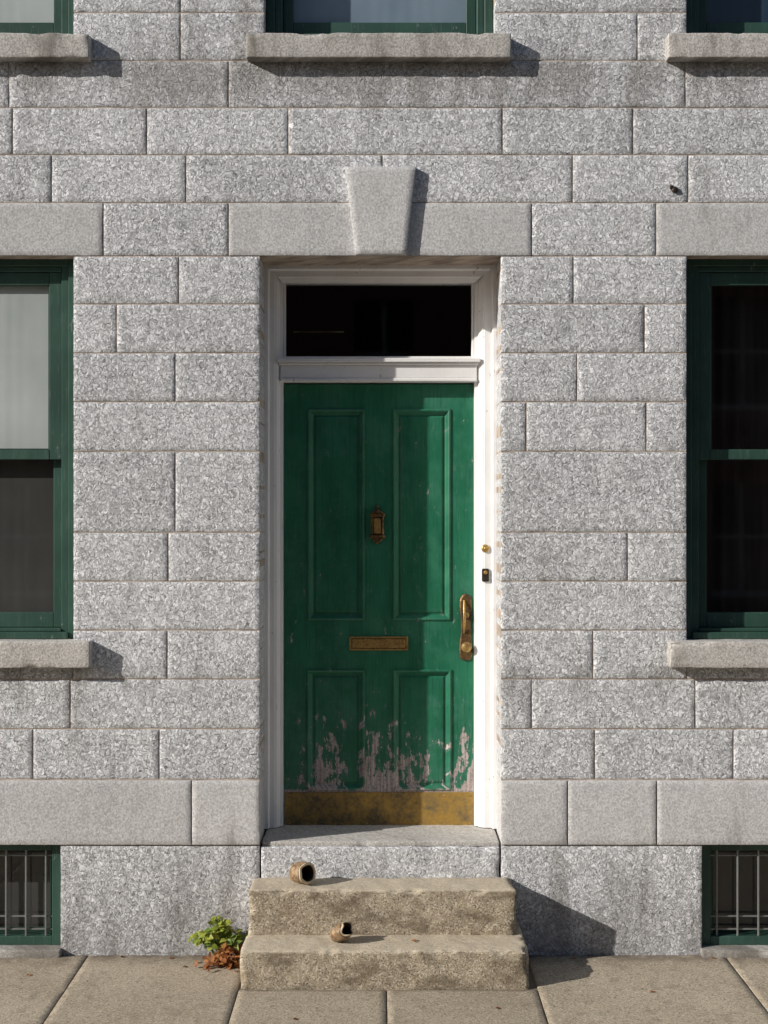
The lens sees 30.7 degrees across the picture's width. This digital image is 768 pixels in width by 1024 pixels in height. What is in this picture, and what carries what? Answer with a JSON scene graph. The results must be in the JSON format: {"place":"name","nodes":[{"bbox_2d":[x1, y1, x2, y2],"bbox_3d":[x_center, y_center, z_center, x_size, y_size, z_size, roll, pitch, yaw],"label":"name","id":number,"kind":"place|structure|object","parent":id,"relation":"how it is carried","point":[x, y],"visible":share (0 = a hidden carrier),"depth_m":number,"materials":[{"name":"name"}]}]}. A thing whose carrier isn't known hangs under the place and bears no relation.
{"place":"outdoors","nodes":[
{"label":"outdoors","id":0,"kind":"place"},
{"bbox_2d":[0,955,767,1023],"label":"pavement","id":1,"kind":"structure","parent":0,"point":[166,989],"depth_m":6.39,"materials":[{"name":"concrete"}]},
{"bbox_2d":[0,945,61,957],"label":"basement sill","id":2,"kind":"structure","parent":1,"relation":"on","point":[30,951],"depth_m":6.95,"materials":[{"name":"stone"}]},
{"bbox_2d":[0,845,60,944],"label":"frame","id":3,"kind":"object","parent":2,"relation":"on","point":[32,937],"visible":0.71,"depth_m":7.04,"materials":[{"name":"green paint"}]},
{"bbox_2d":[0,850,51,935],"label":"grille","id":4,"kind":"object","parent":3,"relation":"attached to","point":[25,915],"visible":1,"depth_m":7.05,"materials":[{"name":"metal"}]},
{"bbox_2d":[187,916,247,955],"bbox_3d":[-0.809,2.103,6.893,0.298,0.219,0.178,0,0,13],"label":"weed plant","id":5,"kind":"object","parent":1,"relation":"on","point":[219,934],"visible":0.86,"depth_m":6.88,"materials":[{"name":"green plant"}]},
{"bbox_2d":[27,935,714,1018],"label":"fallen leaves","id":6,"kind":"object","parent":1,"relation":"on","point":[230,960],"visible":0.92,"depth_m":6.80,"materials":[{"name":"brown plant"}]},
{"bbox_2d":[0,0,767,955],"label":"ashlar wall","id":7,"kind":"structure","parent":1,"relation":"on","point":[168,862],"depth_m":7.00,"materials":[{"name":"stone"}]},
{"bbox_2d":[0,850,49,926],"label":"backing","id":8,"kind":"object","parent":7,"relation":"attached to","point":[16,885],"depth_m":7.21,"materials":[{"name":"black"}]},
{"bbox_2d":[0,33,91,61],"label":"window sill","id":9,"kind":"structure","parent":7,"relation":"attached to","point":[45,47],"depth_m":6.93,"materials":[{"name":"stone"}]},
{"bbox_2d":[30,0,73,33],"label":"frame","id":10,"kind":"object","parent":9,"relation":"on","point":[67,16],"depth_m":7.09,"materials":[{"name":"green paint"}]},
{"bbox_2d":[0,0,53,22],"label":"curtain","id":11,"kind":"object","parent":10,"relation":"hanging from","point":[26,11],"depth_m":7.20,"materials":[{"name":"white fabric"}]},
{"bbox_2d":[0,0,61,32],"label":"sash","id":12,"kind":"object","parent":10,"relation":"attached to","point":[55,26],"visible":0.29,"depth_m":7.15,"materials":[{"name":"green paint"}]},
{"bbox_2d":[0,639,92,667],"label":"window sill","id":13,"kind":"structure","parent":7,"relation":"attached to","point":[43,653],"depth_m":6.93,"materials":[{"name":"stone"}]},
{"bbox_2d":[0,259,73,638],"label":"frame","id":14,"kind":"object","parent":13,"relation":"on","point":[65,267],"visible":0.66,"depth_m":7.09,"materials":[{"name":"green paint"}]},
{"bbox_2d":[0,286,47,448],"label":"blind","id":15,"kind":"object","parent":14,"relation":"attached to","point":[23,367],"visible":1,"depth_m":7.15,"materials":[{"name":"white fabric"}]},
{"bbox_2d":[0,460,53,611],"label":"curtain","id":16,"kind":"object","parent":14,"relation":"hanging from","point":[26,535],"visible":0.63,"depth_m":7.20,"materials":[{"name":"grey fabric"}]},
{"bbox_2d":[0,272,61,459],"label":"sash","id":17,"kind":"object","parent":14,"relation":"attached to","point":[52,281],"visible":1,"depth_m":7.11,"materials":[{"name":"green paint"}]},
{"bbox_2d":[0,460,61,626],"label":"sash","id":18,"kind":"object","parent":14,"relation":"attached to","point":[31,619],"visible":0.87,"depth_m":7.15,"materials":[{"name":"green paint"}]},
{"bbox_2d":[246,33,510,61],"bbox_3d":[-0.026,-2.311,7.064,1.314,0.127,0.276,0,0,0],"label":"window sill","id":19,"kind":"structure","parent":7,"relation":"attached to","point":[381,47],"depth_m":6.93,"materials":[{"name":"stone"}]},
{"bbox_2d":[266,0,492,34],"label":"frame","id":20,"kind":"object","parent":19,"relation":"on","point":[274,16],"visible":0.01,"depth_m":7.09,"materials":[{"name":"green paint"}]},
{"bbox_2d":[283,0,475,32],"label":"sash","id":21,"kind":"object","parent":20,"relation":"attached to","point":[291,26],"visible":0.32,"depth_m":7.15,"materials":[{"name":"green paint"}]},
{"bbox_2d":[294,0,465,22],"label":"curtain","id":22,"kind":"object","parent":20,"relation":"hanging from","point":[379,11],"depth_m":7.20,"materials":[{"name":"fabric"}]},
{"bbox_2d":[264,265,496,828],"bbox_3d":[-0.018,0.177,7.344,1.206,2.935,0.152,0,0,0],"label":"door frame","id":23,"kind":"structure","parent":7,"relation":"attached to","point":[477,368],"depth_m":7.30,"materials":[{"name":"white paint"}]},
{"bbox_2d":[284,384,472,822],"bbox_3d":[-0.028,0.483,7.398,0.997,2.311,0.054,0,0,0],"label":"door leaf","id":24,"kind":"object","parent":23,"relation":"attached to","point":[400,456],"visible":1,"depth_m":7.38,"materials":[{"name":"green wood"}]},
{"bbox_2d":[370,505,384,543],"bbox_3d":[-0.035,0.066,7.363,0.082,0.206,0.034,0,0,0],"label":"door knocker","id":25,"kind":"object","parent":24,"relation":"attached to","point":[380,537],"depth_m":7.36,"materials":[{"name":"gold metal"}]},
{"bbox_2d":[459,594,471,660],"bbox_3d":[0.431,0.607,7.374,0.068,0.351,0.012,0,0,0],"label":"lock plate","id":26,"kind":"object","parent":24,"relation":"attached to","point":[465,637],"visible":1,"depth_m":7.37,"materials":[{"name":"brown metal"}]},
{"bbox_2d":[289,544,488,823],"bbox_3d":[0.024,0.906,7.327,1.049,1.475,0.106,0,0,0],"label":"door hardware","id":27,"kind":"object","parent":23,"relation":"attached to","point":[485,548],"depth_m":7.37,"materials":[{"name":"gold metal"}]},
{"bbox_2d":[352,518,404,647],"bbox_3d":[-0.028,0.373,7.363,0.279,0.685,0.026,0,0,0],"label":"striker and flap","id":28,"kind":"object","parent":27,"relation":"attached to","point":[378,643],"visible":1,"depth_m":7.37,"materials":[{"name":"gold metal"}]},
{"bbox_2d":[285,792,472,824],"bbox_3d":[-0.026,1.567,7.377,0.989,0.183,0.006,0,0,0],"label":"kick plate","id":29,"kind":"object","parent":27,"relation":"attached to","point":[378,808],"visible":1,"depth_m":7.37,"materials":[{"name":"gold metal"}]},
{"bbox_2d":[351,569,488,647],"bbox_3d":[0.189,0.507,7.344,0.725,0.425,0.048,0,0,9],"label":"night latch","id":30,"kind":"object","parent":23,"relation":"attached to","point":[485,577],"visible":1,"depth_m":7.28,"materials":[{"name":"metal"}]},
{"bbox_2d":[0,0,767,877],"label":"mortar joints","id":31,"kind":"object","parent":7,"relation":"attached to","point":[380,260],"visible":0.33,"depth_m":7.00,"materials":[{"name":"grey concrete"}]},
{"bbox_2d":[669,185,677,192],"bbox_3d":[1.448,-1.612,6.994,0.043,0.038,0.020,0,0,0],"label":"iron wall anchor","id":32,"kind":"object","parent":7,"relation":"attached to","point":[674,189],"visible":1,"depth_m":6.99,"materials":[{"name":"black metal"}]},
{"bbox_2d":[665,33,767,61],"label":"window sill","id":33,"kind":"structure","parent":7,"relation":"attached to","point":[713,47],"depth_m":6.93,"materials":[{"name":"stone"}]},
{"bbox_2d":[686,0,741,33],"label":"frame","id":34,"kind":"object","parent":33,"relation":"on","point":[692,16],"depth_m":7.10,"materials":[{"name":"green paint"}]},
{"bbox_2d":[699,0,767,32],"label":"sash","id":35,"kind":"object","parent":34,"relation":"attached to","point":[704,27],"visible":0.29,"depth_m":7.15,"materials":[{"name":"green paint"}]},
{"bbox_2d":[706,0,767,22],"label":"curtain","id":36,"kind":"object","parent":34,"relation":"hanging from","point":[736,11],"depth_m":7.20,"materials":[{"name":"fabric"}]},
{"bbox_2d":[667,638,767,667],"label":"window sill","id":37,"kind":"structure","parent":7,"relation":"attached to","point":[722,653],"depth_m":6.93,"materials":[{"name":"stone"}]},
{"bbox_2d":[686,259,767,638],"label":"frame","id":38,"kind":"object","parent":37,"relation":"on","point":[694,268],"visible":0.66,"depth_m":7.09,"materials":[{"name":"green paint"}]},
{"bbox_2d":[699,272,767,459],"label":"sash","id":39,"kind":"object","parent":38,"relation":"attached to","point":[708,281],"visible":1,"depth_m":7.11,"materials":[{"name":"green paint"}]},
{"bbox_2d":[699,460,767,626],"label":"sash","id":40,"kind":"object","parent":38,"relation":"attached to","point":[733,619],"visible":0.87,"depth_m":7.15,"materials":[{"name":"green paint"}]},
{"bbox_2d":[712,286,767,448],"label":"blind","id":41,"kind":"object","parent":38,"relation":"attached to","point":[739,367],"visible":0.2,"depth_m":7.25,"materials":[{"name":"black fabric"}]},
{"bbox_2d":[713,850,767,926],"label":"backing","id":42,"kind":"object","parent":7,"relation":"attached to","point":[727,885],"depth_m":7.21,"materials":[{"name":"black"}]},
{"bbox_2d":[240,823,528,989],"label":"stone steps","id":43,"kind":"structure","parent":1,"relation":"on","point":[444,896],"depth_m":6.75,"materials":[{"name":"stone"}]},
{"bbox_2d":[289,861,315,884],"bbox_3d":[-0.403,1.766,6.861,0.108,0.111,0.114,0,0,44],"label":"small clay pot","id":44,"kind":"object","parent":43,"relation":"on","point":[302,872],"visible":1,"depth_m":6.84,"materials":[{"name":"beige ceramic"}]},
{"bbox_2d":[330,921,352,941],"bbox_3d":[-0.201,1.990,6.634,0.112,0.097,0.117,0,0,0],"label":"clay pot","id":45,"kind":"object","parent":43,"relation":"on","point":[342,931],"visible":1,"depth_m":6.60,"materials":[{"name":"beige ceramic"}]},
{"bbox_2d":[701,945,767,958],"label":"basement sill","id":46,"kind":"structure","parent":1,"relation":"on","point":[735,951],"depth_m":6.95,"materials":[{"name":"stone"}]},
{"bbox_2d":[702,845,767,944],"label":"frame","id":47,"kind":"object","parent":46,"relation":"on","point":[731,937],"visible":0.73,"depth_m":7.04,"materials":[{"name":"green paint"}]},
{"bbox_2d":[710,850,767,935],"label":"grille","id":48,"kind":"object","parent":47,"relation":"attached to","point":[737,915],"visible":1,"depth_m":7.05,"materials":[{"name":"metal"}]},
{"bbox_3d":[0.000,-1.693,11.206,6.773,7.912,7.588,0,0,0],"label":"side and rear walls","id":49,"kind":"object","parent":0,"visible":0},
{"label":"interior rooms","id":50,"kind":"object","parent":49,"relation":"attached to","visible":0},
{"bbox_2d":[293,331,343,332],"bbox_3d":[-0.360,-0.991,7.705,0.280,0.008,0.010,0,0,0],"label":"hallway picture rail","id":51,"kind":"object","parent":50,"relation":"attached to","point":[318,331],"visible":1,"depth_m":7.70,"materials":[{"name":"wood"}]},
{"bbox_2d":[284,285,472,383],"bbox_3d":[-0.028,0.013,8.610,1.603,3.200,0.020,0,0,0],"label":"hallway","id":52,"kind":"object","parent":50,"relation":"on","point":[401,320],"depth_m":8.60,"materials":[{"name":"black"}]}
]}

